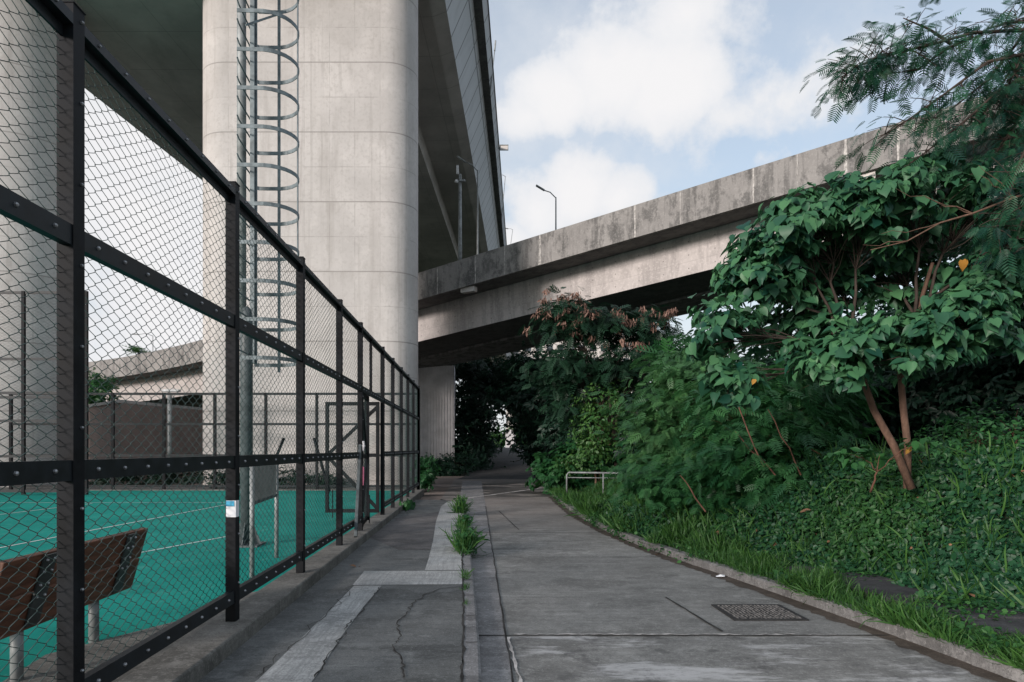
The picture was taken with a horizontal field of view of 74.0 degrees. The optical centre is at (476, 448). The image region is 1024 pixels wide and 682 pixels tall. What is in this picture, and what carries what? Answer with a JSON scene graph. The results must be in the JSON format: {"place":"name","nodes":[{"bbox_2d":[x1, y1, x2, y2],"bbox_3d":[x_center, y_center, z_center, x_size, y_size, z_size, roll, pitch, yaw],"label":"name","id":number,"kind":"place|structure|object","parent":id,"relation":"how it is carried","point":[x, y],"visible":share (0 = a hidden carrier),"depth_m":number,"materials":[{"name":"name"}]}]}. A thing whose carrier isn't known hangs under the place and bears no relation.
{"place":"outdoors","nodes":[
{"label":"outdoors","id":0,"kind":"place"},
{"bbox_2d":[0,491,410,681],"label":"sports court","id":1,"kind":"object","parent":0,"point":[8,523],"depth_m":11.82,"materials":[{"name":"paint"}]},
{"bbox_2d":[0,291,88,494],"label":"chain link fence","id":2,"kind":"object","parent":1,"relation":"on","point":[23,387],"visible":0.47,"depth_m":22.98,"materials":[{"name":"metal"}]},
{"bbox_2d":[0,505,221,547],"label":"court line","id":3,"kind":"object","parent":1,"relation":"on","point":[105,527],"depth_m":13.76,"materials":[{"name":"paint"}]},
{"bbox_2d":[0,502,224,502],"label":"court line","id":4,"kind":"object","parent":1,"relation":"on","point":[117,502],"depth_m":19.93,"materials":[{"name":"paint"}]},
{"bbox_2d":[3,591,256,681],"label":"court margin","id":5,"kind":"object","parent":1,"relation":"on","point":[43,668],"visible":0.2,"depth_m":5.20,"materials":[{"name":"concrete"}]},
{"bbox_2d":[0,527,147,681],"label":"park bench","id":6,"kind":"object","parent":5,"relation":"on","point":[18,593],"visible":0.76,"depth_m":4.68,"materials":[{"name":"brown wood"}]},
{"bbox_2d":[141,537,221,552],"bbox_3d":[-4.950,1.575,10.800,0.050,0.001,4.206,0,0,18],"label":"court line","id":7,"kind":"object","parent":1,"relation":"on","point":[183,544],"visible":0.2,"depth_m":11.17,"materials":[{"name":"paint"}]},
{"bbox_2d":[249,465,278,577],"bbox_3d":[-2.830,0.840,9.100,0.058,1.480,1.566,0,0,-5],"label":"board","id":8,"kind":"object","parent":1,"relation":"on","point":[251,494],"visible":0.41,"depth_m":8.85,"materials":[{"name":"metal"}]},
{"bbox_2d":[236,0,298,547],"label":"lighting mast","id":9,"kind":"object","parent":1,"relation":"on","point":[253,48],"visible":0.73,"depth_m":11.05,"materials":[{"name":"metal"}]},
{"bbox_2d":[276,438,284,453],"bbox_3d":[-7.538,0.575,25.150,0.080,1.985,1.007,0,0,42],"label":"fence stay","id":10,"kind":"object","parent":1,"relation":"on","point":[282,441],"visible":0.29,"depth_m":25.37,"materials":[{"name":"paint"}]},
{"bbox_2d":[313,438,329,491],"bbox_3d":[-5.731,0.575,25.150,1.081,1.987,0.080,0,0,44],"label":"fence stay","id":11,"kind":"object","parent":1,"relation":"on","point":[321,465],"visible":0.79,"depth_m":25.18,"materials":[{"name":"paint"}]},
{"bbox_2d":[144,476,463,499],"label":"side road","id":12,"kind":"structure","parent":0,"point":[441,485],"depth_m":30.72,"materials":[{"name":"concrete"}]},
{"bbox_2d":[162,389,180,483],"bbox_3d":[-12.983,-0.490,28.920,0.700,4.080,0.340,0,0,0],"label":"floodlight pole","id":13,"kind":"object","parent":12,"relation":"on","point":[169,417],"visible":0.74,"depth_m":28.94,"materials":[{"name":"metal"}]},
{"bbox_2d":[198,500,462,681],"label":"pavement","id":14,"kind":"structure","parent":0,"point":[428,646],"depth_m":5.97,"materials":[{"name":"concrete"}]},
{"bbox_2d":[257,585,352,676],"bbox_3d":[-1.462,1.591,6.328,0.134,0.001,3.211,0,0,1],"label":"crack","id":15,"kind":"object","parent":14,"relation":"on","point":[303,637],"visible":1,"depth_m":5.69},
{"bbox_2d":[256,586,380,681],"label":"pavement patch","id":16,"kind":"object","parent":14,"relation":"on","point":[302,659],"visible":1,"depth_m":5.56,"materials":[{"name":"concrete"}]},
{"bbox_2d":[314,587,379,676],"bbox_3d":[-1.138,1.591,6.307,0.080,0.001,3.166,0,0,0],"label":"crack","id":17,"kind":"object","parent":14,"relation":"on","point":[342,636],"visible":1,"depth_m":5.72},
{"bbox_2d":[370,512,438,549],"bbox_3d":[-1.325,1.597,13.997,1.212,0.001,6.499,0,0,0],"label":"pavement patch","id":18,"kind":"object","parent":14,"relation":"on","point":[414,532],"visible":1,"depth_m":12.79,"materials":[{"name":"concrete"}]},
{"bbox_2d":[399,498,414,511],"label":"weed clump","id":19,"kind":"object","parent":14,"relation":"on","point":[407,504],"visible":0.94,"depth_m":17.63,"materials":[{"name":"green plant"}]},
{"bbox_2d":[353,571,461,584],"bbox_3d":[-0.813,1.595,8.417,1.298,0.001,0.929,0,0,0],"label":"pavement patch","id":20,"kind":"object","parent":14,"relation":"on","point":[402,577],"visible":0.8,"depth_m":8.41,"materials":[{"name":"concrete"}]},
{"bbox_2d":[392,586,460,676],"bbox_3d":[-0.540,1.592,6.308,0.410,0.001,3.148,0,0,6],"label":"crack","id":21,"kind":"object","parent":14,"relation":"on","point":[401,635],"visible":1,"depth_m":5.63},
{"bbox_2d":[425,501,461,569],"bbox_3d":[-0.604,1.596,14.766,0.549,0.001,11.678,0,0,-1],"label":"pavement patch","id":22,"kind":"object","parent":14,"relation":"on","point":[442,556],"visible":0.64,"depth_m":11.09,"materials":[{"name":"concrete"}]},
{"bbox_2d":[457,504,465,681],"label":"crack","id":23,"kind":"object","parent":14,"relation":"on","point":[462,664],"visible":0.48,"depth_m":5.88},
{"bbox_2d":[458,448,537,478],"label":"road","id":24,"kind":"structure","parent":0,"point":[515,469],"depth_m":47.97,"materials":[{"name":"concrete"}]},
{"bbox_2d":[85,0,1023,446],"label":"sky","id":25,"kind":"structure","parent":0,"point":[604,106],"materials":[{"name":"white"}]},
{"bbox_2d":[89,416,1023,609],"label":"terrain","id":26,"kind":"structure","parent":0,"point":[922,486],"depth_m":9.10,"materials":[{"name":"green plant"}]},
{"bbox_2d":[0,0,81,486],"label":"concrete pier","id":27,"kind":"structure","parent":26,"relation":"on","point":[9,263],"depth_m":27.95,"materials":[{"name":"grey concrete"}]},
{"bbox_2d":[76,0,513,362],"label":"viaduct","id":28,"kind":"object","parent":27,"relation":"on","point":[154,48],"visible":0.17,"depth_m":39.44,"materials":[{"name":"concrete"}]},
{"bbox_2d":[490,40,495,94],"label":"street lamp","id":29,"kind":"object","parent":28,"relation":"on","point":[493,65],"visible":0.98,"depth_m":43.96,"materials":[{"name":"metal"}]},
{"bbox_2d":[499,144,507,150],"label":"square sign","id":30,"kind":"object","parent":28,"relation":"attached to","point":[503,147],"visible":0.99,"depth_m":55.01,"materials":[{"name":"metal"}]},
{"bbox_2d":[89,367,126,403],"bbox_3d":[-21.902,-1.457,38.867,3.690,6.517,3.428,0,0,40],"label":"round bush","id":31,"kind":"object","parent":26,"relation":"on","point":[106,386],"visible":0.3,"depth_m":38.66,"materials":[{"name":"green plant"}]},
{"bbox_2d":[122,344,149,355],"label":"palm","id":32,"kind":"object","parent":26,"relation":"on","point":[136,349],"visible":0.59,"depth_m":77.36,"materials":[{"name":"green plant"}]},
{"bbox_2d":[89,400,202,484],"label":"brown building","id":33,"kind":"structure","parent":26,"relation":"on","point":[132,449],"depth_m":35.29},
{"bbox_2d":[90,470,205,484],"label":"wall","id":34,"kind":"structure","parent":26,"relation":"on","point":[127,479],"depth_m":28.23,"materials":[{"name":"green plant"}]},
{"bbox_2d":[0,487,416,490],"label":"court edge strip","id":35,"kind":"object","parent":26,"relation":"on","point":[157,489],"depth_m":25.88,"materials":[{"name":"concrete"}]},
{"bbox_2d":[9,393,416,488],"bbox_3d":[-10.019,-0.302,26.000,15.738,3.706,0.100,0,0,0],"label":"chain link fence","id":36,"kind":"object","parent":35,"relation":"on","point":[112,455],"visible":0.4,"depth_m":25.98,"materials":[{"name":"metal"}]},
{"bbox_2d":[119,489,423,681],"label":"concrete plinth","id":37,"kind":"structure","parent":26,"relation":"on","point":[200,653],"depth_m":5.90,"materials":[{"name":"grey concrete"}]},
{"bbox_2d":[0,0,419,681],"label":"chain link fence","id":38,"kind":"object","parent":37,"relation":"on","point":[70,470],"visible":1,"depth_m":4.32,"materials":[{"name":"metal"}]},
{"bbox_2d":[226,500,238,516],"bbox_3d":[-2.083,0.510,5.798,0.084,0.140,0.084,0,0,0],"label":"sticker","id":39,"kind":"object","parent":38,"relation":"attached to","point":[232,508],"visible":1,"depth_m":5.76,"materials":[{"name":"white paper"}]},
{"bbox_2d":[325,402,379,517],"bbox_3d":[-2.740,0.245,15.020,1.190,2.570,0.090,0,0,0],"label":"gate leaf","id":40,"kind":"object","parent":38,"relation":"attached to","point":[376,454],"visible":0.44,"depth_m":14.99,"materials":[{"name":"paint"}]},
{"bbox_2d":[363,392,369,525],"bbox_3d":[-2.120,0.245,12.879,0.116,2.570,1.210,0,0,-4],"label":"fence post","id":41,"kind":"object","parent":38,"relation":"attached to","point":[366,506],"visible":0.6,"depth_m":13.36,"materials":[{"name":"metal"}]},
{"bbox_2d":[354,444,361,536],"bbox_3d":[-2.030,0.700,11.650,0.050,1.559,0.879,0,0,-4],"label":"leaning bar","id":42,"kind":"object","parent":37,"relation":"on","point":[357,493],"visible":1,"depth_m":11.59,"materials":[{"name":"metal"}]},
{"bbox_2d":[417,388,419,489],"bbox_3d":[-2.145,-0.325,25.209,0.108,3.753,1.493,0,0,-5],"label":"fence post","id":43,"kind":"object","parent":37,"relation":"on","point":[418,443],"visible":0.73,"depth_m":24.47,"materials":[{"name":"metal"}]},
{"bbox_2d":[196,465,349,487],"bbox_3d":[-8.046,1.209,26.949,6.191,1.138,1.367,0,0,0],"label":"bush","id":44,"kind":"object","parent":26,"relation":"on","point":[281,482],"visible":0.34,"depth_m":26.88,"materials":[{"name":"green plant"}]},
{"bbox_2d":[203,0,417,484],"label":"concrete pier","id":45,"kind":"structure","parent":26,"relation":"on","point":[358,155],"depth_m":27.60,"materials":[{"name":"grey concrete"}]},
{"bbox_2d":[410,455,440,491],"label":"shrub","id":46,"kind":"object","parent":26,"relation":"on","point":[427,476],"visible":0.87,"depth_m":26.87,"materials":[{"name":"green plant"}]},
{"bbox_2d":[418,366,454,461],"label":"ribbed pier","id":47,"kind":"structure","parent":26,"relation":"on","point":[437,408],"depth_m":47.60,"materials":[{"name":"concrete"}]},
{"bbox_2d":[89,86,1023,407],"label":"ramp bridge","id":48,"kind":"structure","parent":47,"relation":"on","point":[665,250],"depth_m":33.78,"materials":[{"name":"concrete"}]},
{"bbox_2d":[455,165,464,259],"bbox_3d":[-0.889,-12.379,37.339,0.586,6.471,0.296,0,0,0],"label":"camera pole","id":49,"kind":"object","parent":48,"relation":"on","point":[460,181],"visible":0.97,"depth_m":37.26,"materials":[{"name":"metal"}]},
{"bbox_2d":[457,156,478,253],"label":"street lamp","id":50,"kind":"object","parent":48,"relation":"on","point":[461,159],"visible":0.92,"depth_m":42.69,"materials":[{"name":"metal"}]},
{"bbox_2d":[536,184,556,229],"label":"street lamp","id":51,"kind":"object","parent":48,"relation":"on","point":[539,187],"visible":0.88,"depth_m":44.57,"materials":[{"name":"metal"}]},
{"bbox_2d":[421,448,491,475],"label":"shrub","id":52,"kind":"object","parent":26,"relation":"on","point":[457,466],"visible":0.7,"depth_m":45.44,"materials":[{"name":"green plant"}]},
{"bbox_2d":[461,513,480,681],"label":"kerb","id":53,"kind":"structure","parent":26,"relation":"on","point":[472,667],"depth_m":5.88,"materials":[{"name":"concrete"}]},
{"bbox_2d":[447,494,474,513],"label":"weed clump","id":54,"kind":"object","parent":53,"relation":"on","point":[460,506],"visible":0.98,"depth_m":16.99,"materials":[{"name":"green plant"}]},
{"bbox_2d":[436,522,489,557],"bbox_3d":[-0.212,1.487,10.815,0.957,0.709,1.869,0,0,0],"label":"weed clump","id":55,"kind":"object","parent":53,"relation":"on","point":[466,541],"visible":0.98,"depth_m":10.54,"materials":[{"name":"green plant"}]},
{"bbox_2d":[459,582,469,589],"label":"weed clump","id":56,"kind":"object","parent":53,"relation":"on","point":[465,586],"visible":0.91,"depth_m":7.74,"materials":[{"name":"green plant"}]},
{"bbox_2d":[452,513,477,528],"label":"weed clump","id":57,"kind":"object","parent":53,"relation":"on","point":[462,522],"visible":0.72,"depth_m":13.61,"materials":[{"name":"green plant"}]},
{"bbox_2d":[457,567,474,579],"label":"weed clump","id":58,"kind":"object","parent":53,"relation":"on","point":[466,575],"visible":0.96,"depth_m":8.38,"materials":[{"name":"green plant"}]},
{"bbox_2d":[452,356,505,457],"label":"dark tree","id":59,"kind":"object","parent":26,"relation":"on","point":[470,420],"visible":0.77,"depth_m":50.69,"materials":[{"name":"green plant"}]},
{"bbox_2d":[454,433,506,467],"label":"roadside shrub","id":60,"kind":"object","parent":26,"relation":"on","point":[480,449],"visible":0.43,"depth_m":49.80,"materials":[{"name":"green plant"}]},
{"bbox_2d":[460,383,503,436],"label":"dark tree","id":61,"kind":"object","parent":26,"relation":"on","point":[493,421],"visible":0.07,"depth_m":63.03,"materials":[{"name":"green plant"}]},
{"bbox_2d":[469,365,505,404],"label":"dark tree","id":62,"kind":"object","parent":26,"relation":"on","point":[491,397],"visible":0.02,"depth_m":58.60,"materials":[{"name":"green plant"}]},
{"bbox_2d":[488,426,504,447],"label":"tree","id":63,"kind":"object","parent":26,"relation":"on","point":[497,437],"visible":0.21,"depth_m":95.47,"materials":[{"name":"green plant"}]},
{"bbox_2d":[505,430,515,447],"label":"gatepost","id":64,"kind":"object","parent":26,"relation":"on","point":[509,438],"visible":0.26,"depth_m":87.80,"materials":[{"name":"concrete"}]},
{"bbox_2d":[462,341,596,442],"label":"dark tree","id":65,"kind":"object","parent":26,"relation":"on","point":[496,377],"visible":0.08,"depth_m":50.42,"materials":[{"name":"green plant"}]},
{"bbox_2d":[475,341,634,467],"bbox_3d":[4.588,-1.996,35.721,6.155,7.246,12.065,0,0,-26],"label":"dark tree","id":66,"kind":"object","parent":26,"relation":"on","point":[530,404],"visible":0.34,"depth_m":36.23,"materials":[{"name":"green plant"}]},
{"bbox_2d":[506,337,638,433],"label":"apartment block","id":67,"kind":"structure","parent":26,"relation":"on","point":[554,346],"depth_m":169.00,"materials":[{"name":"white concrete"}]},
{"bbox_2d":[525,428,636,493],"bbox_3d":[4.160,0.581,25.459,4.510,2.741,3.116,0,0,36],"label":"soft bush","id":68,"kind":"object","parent":26,"relation":"on","point":[547,472],"visible":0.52,"depth_m":25.24,"materials":[{"name":"green plant"}]},
{"bbox_2d":[566,472,621,492],"bbox_3d":[3.814,1.190,21.550,1.922,0.920,0.060,0,0,16],"label":"guard rail","id":69,"kind":"object","parent":26,"relation":"on","point":[602,477],"visible":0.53,"depth_m":21.59,"materials":[{"name":"metal"}]},
{"bbox_2d":[554,373,635,485],"bbox_3d":[4.451,-0.623,24.365,3.228,4.361,2.304,0,0,-25],"label":"pale shrub","id":70,"kind":"object","parent":26,"relation":"on","point":[591,443],"visible":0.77,"depth_m":23.96,"materials":[{"name":"green plant"}]},
{"bbox_2d":[507,284,694,465],"bbox_3d":[4.646,-2.126,24.738,7.060,7.173,4.743,0,0,0],"label":"podded tree","id":71,"kind":"object","parent":26,"relation":"on","point":[586,327],"visible":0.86,"depth_m":23.83,"materials":[{"name":"green plant"}]},
{"bbox_2d":[532,345,680,462],"bbox_3d":[6.344,-1.664,29.529,5.254,6.768,8.505,0,0,-43],"label":"dark tree","id":72,"kind":"object","parent":26,"relation":"on","point":[563,436],"visible":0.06,"depth_m":30.18,"materials":[{"name":"green plant"}]},
{"bbox_2d":[578,341,769,500],"bbox_3d":[4.687,-0.508,15.248,4.012,3.953,4.335,0,0,-44],"label":"feathery bush","id":73,"kind":"object","parent":26,"relation":"on","point":[677,370],"visible":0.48,"depth_m":14.84,"materials":[{"name":"green plant"}]},
{"bbox_2d":[630,333,742,392],"bbox_3d":[6.346,-1.293,19.985,3.569,4.513,2.630,0,0,13],"label":"wispy tree","id":74,"kind":"object","parent":26,"relation":"on","point":[663,348],"visible":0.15,"depth_m":19.85,"materials":[{"name":"green plant"}]},
{"bbox_2d":[592,438,828,519],"bbox_3d":[4.391,0.640,12.406,4.930,1.666,2.557,0,0,43],"label":"feathery bush","id":75,"kind":"object","parent":26,"relation":"on","point":[649,485],"visible":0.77,"depth_m":12.19,"materials":[{"name":"green plant"}]},
{"bbox_2d":[613,311,851,461],"bbox_3d":[9.325,-1.593,21.897,9.997,5.284,5.881,0,0,0],"label":"dark tree","id":76,"kind":"object","parent":26,"relation":"on","point":[627,415],"depth_m":21.40,"materials":[{"name":"green plant"}]},
{"bbox_2d":[531,467,1023,681],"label":"kerb","id":77,"kind":"structure","parent":26,"relation":"on","point":[974,658],"depth_m":6.79,"materials":[{"name":"concrete"}]},
{"bbox_2d":[669,353,901,511],"bbox_3d":[5.293,-0.353,12.242,4.267,3.249,3.512,0,0,-42],"label":"feathery bush","id":78,"kind":"object","parent":26,"relation":"on","point":[804,423],"visible":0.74,"depth_m":11.70,"materials":[{"name":"green plant"}]},
{"bbox_2d":[548,474,1023,674],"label":"verge grass","id":79,"kind":"structure","parent":26,"relation":"on","point":[762,564],"depth_m":7.86,"materials":[{"name":"green plant"}]},
{"bbox_2d":[548,475,1023,660],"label":"verge weeds","id":80,"kind":"object","parent":26,"relation":"on","point":[955,603],"visible":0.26,"depth_m":6.57,"materials":[{"name":"green plant"}]},
{"bbox_2d":[591,436,1023,612],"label":"ground creeper","id":81,"kind":"object","parent":26,"relation":"on","point":[1014,564],"visible":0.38,"depth_m":8.27,"materials":[{"name":"green plant"}]},
{"bbox_2d":[598,438,1023,601],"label":"bank weeds","id":82,"kind":"object","parent":26,"relation":"on","point":[876,527],"visible":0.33,"depth_m":9.08,"materials":[{"name":"green plant"}]},
{"bbox_2d":[624,456,1023,596],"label":"dead leaves","id":83,"kind":"object","parent":26,"relation":"on","point":[950,544],"visible":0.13,"depth_m":8.65,"materials":[{"name":"brown plant"}]},
{"bbox_2d":[691,300,957,452],"bbox_3d":[8.537,-1.515,15.789,6.838,4.680,5.616,0,0,22],"label":"dark tree","id":84,"kind":"object","parent":26,"relation":"on","point":[893,426],"visible":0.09,"depth_m":13.99,"materials":[{"name":"green plant"}]},
{"bbox_2d":[676,142,1023,489],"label":"broad leaf tree","id":85,"kind":"object","parent":26,"relation":"on","point":[768,273],"visible":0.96,"depth_m":8.28,"materials":[{"name":"green plant"}]},
{"bbox_2d":[823,437,939,492],"bbox_3d":[4.984,0.202,8.414,1.230,0.706,0.790,0,0,17],"label":"leafy sapling","id":86,"kind":"object","parent":26,"relation":"on","point":[843,456],"visible":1,"depth_m":8.46,"materials":[{"name":"green plant"}]},
{"bbox_2d":[799,0,1023,284],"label":"feathery tree","id":87,"kind":"object","parent":26,"relation":"on","point":[1010,113],"visible":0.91,"depth_m":8.11,"materials":[{"name":"green plant"}]},
{"bbox_2d":[869,168,1023,249],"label":"dead bough","id":88,"kind":"object","parent":87,"relation":"attached to","point":[972,213],"visible":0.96,"depth_m":7.49,"materials":[{"name":"brown wood"}]},
{"bbox_2d":[824,195,1023,443],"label":"dark tree","id":89,"kind":"object","parent":26,"relation":"on","point":[949,390],"visible":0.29,"depth_m":12.10,"materials":[{"name":"green plant"}]},
{"bbox_2d":[874,398,1023,476],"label":"yellowish shrub","id":90,"kind":"object","parent":26,"relation":"on","point":[980,434],"visible":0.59,"depth_m":9.19,"materials":[{"name":"green plant"}]},
{"bbox_2d":[877,303,1022,448],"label":"dark tree","id":91,"kind":"object","parent":26,"relation":"on","point":[882,306],"visible":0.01,"depth_m":16.06,"materials":[{"name":"green plant"}]},
{"bbox_2d":[441,479,997,681],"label":"road","id":92,"kind":"structure","parent":0,"point":[558,573],"depth_m":6.56,"materials":[{"name":"concrete"}]},
{"bbox_2d":[460,481,514,681],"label":"gutter","id":93,"kind":"object","parent":92,"relation":"on","point":[494,659],"visible":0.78,"depth_m":7.58,"materials":[{"name":"concrete"}]},
{"bbox_2d":[485,506,513,681],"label":"joint line","id":94,"kind":"object","parent":93,"relation":"on","point":[512,678],"visible":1,"depth_m":6.80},
{"bbox_2d":[468,488,538,497],"bbox_3d":[1.258,1.692,26.345,0.254,0.001,7.157,0,0,28],"label":"line marking","id":95,"kind":"object","parent":92,"relation":"on","point":[501,493],"visible":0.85,"depth_m":25.71,"materials":[{"name":"paint"}]},
{"bbox_2d":[507,637,522,681],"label":"line marking","id":96,"kind":"object","parent":92,"relation":"on","point":[514,659],"visible":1,"depth_m":5.42,"materials":[{"name":"paint"}]},
{"bbox_2d":[517,633,836,634],"bbox_3d":[1.817,1.693,6.201,2.948,0.001,0.063,0,0,0],"label":"pavement joint","id":97,"kind":"object","parent":92,"relation":"on","point":[669,633],"visible":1,"depth_m":6.18,"materials":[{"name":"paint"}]},
{"bbox_2d":[479,635,888,635],"bbox_3d":[1.880,1.692,6.160,3.719,0.001,0.038,0,0,0],"label":"joint line","id":98,"kind":"object","parent":92,"relation":"on","point":[654,635],"visible":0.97,"depth_m":6.15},
{"bbox_2d":[666,597,722,630],"bbox_3d":[2.222,1.692,7.023,0.032,0.001,1.456,0,0,-5],"label":"joint line","id":99,"kind":"object","parent":92,"relation":"on","point":[696,615],"visible":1,"depth_m":6.84,"materials":[{"name":"grey concrete"}]},
{"bbox_2d":[711,604,808,620],"bbox_3d":[2.920,1.689,7.030,0.740,0.018,0.660,0,0,0],"label":"drain cover","id":100,"kind":"object","parent":92,"relation":"on","point":[756,612],"visible":1,"depth_m":6.98,"materials":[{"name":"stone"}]},
{"bbox_2d":[549,497,1016,681],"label":"gutter dirt","id":101,"kind":"structure","parent":92,"relation":"on","point":[943,658],"depth_m":6.86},
{"bbox_2d":[779,566,891,579],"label":"path","id":102,"kind":"structure","parent":0,"point":[871,577],"depth_m":8.18,"materials":[{"name":"grey concrete"}]},
{"bbox_2d":[837,580,925,599],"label":"path","id":103,"kind":"structure","parent":0,"point":[884,586],"depth_m":7.49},
{"bbox_2d":[885,597,1023,622],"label":"path","id":104,"kind":"structure","parent":0,"point":[975,615],"depth_m":6.45,"materials":[{"name":"grey concrete"}]},
{"bbox_2d":[958,619,1023,640],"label":"path","id":105,"kind":"structure","parent":0,"point":[1011,625],"depth_m":5.99,"materials":[{"name":"grey concrete"}]}
]}

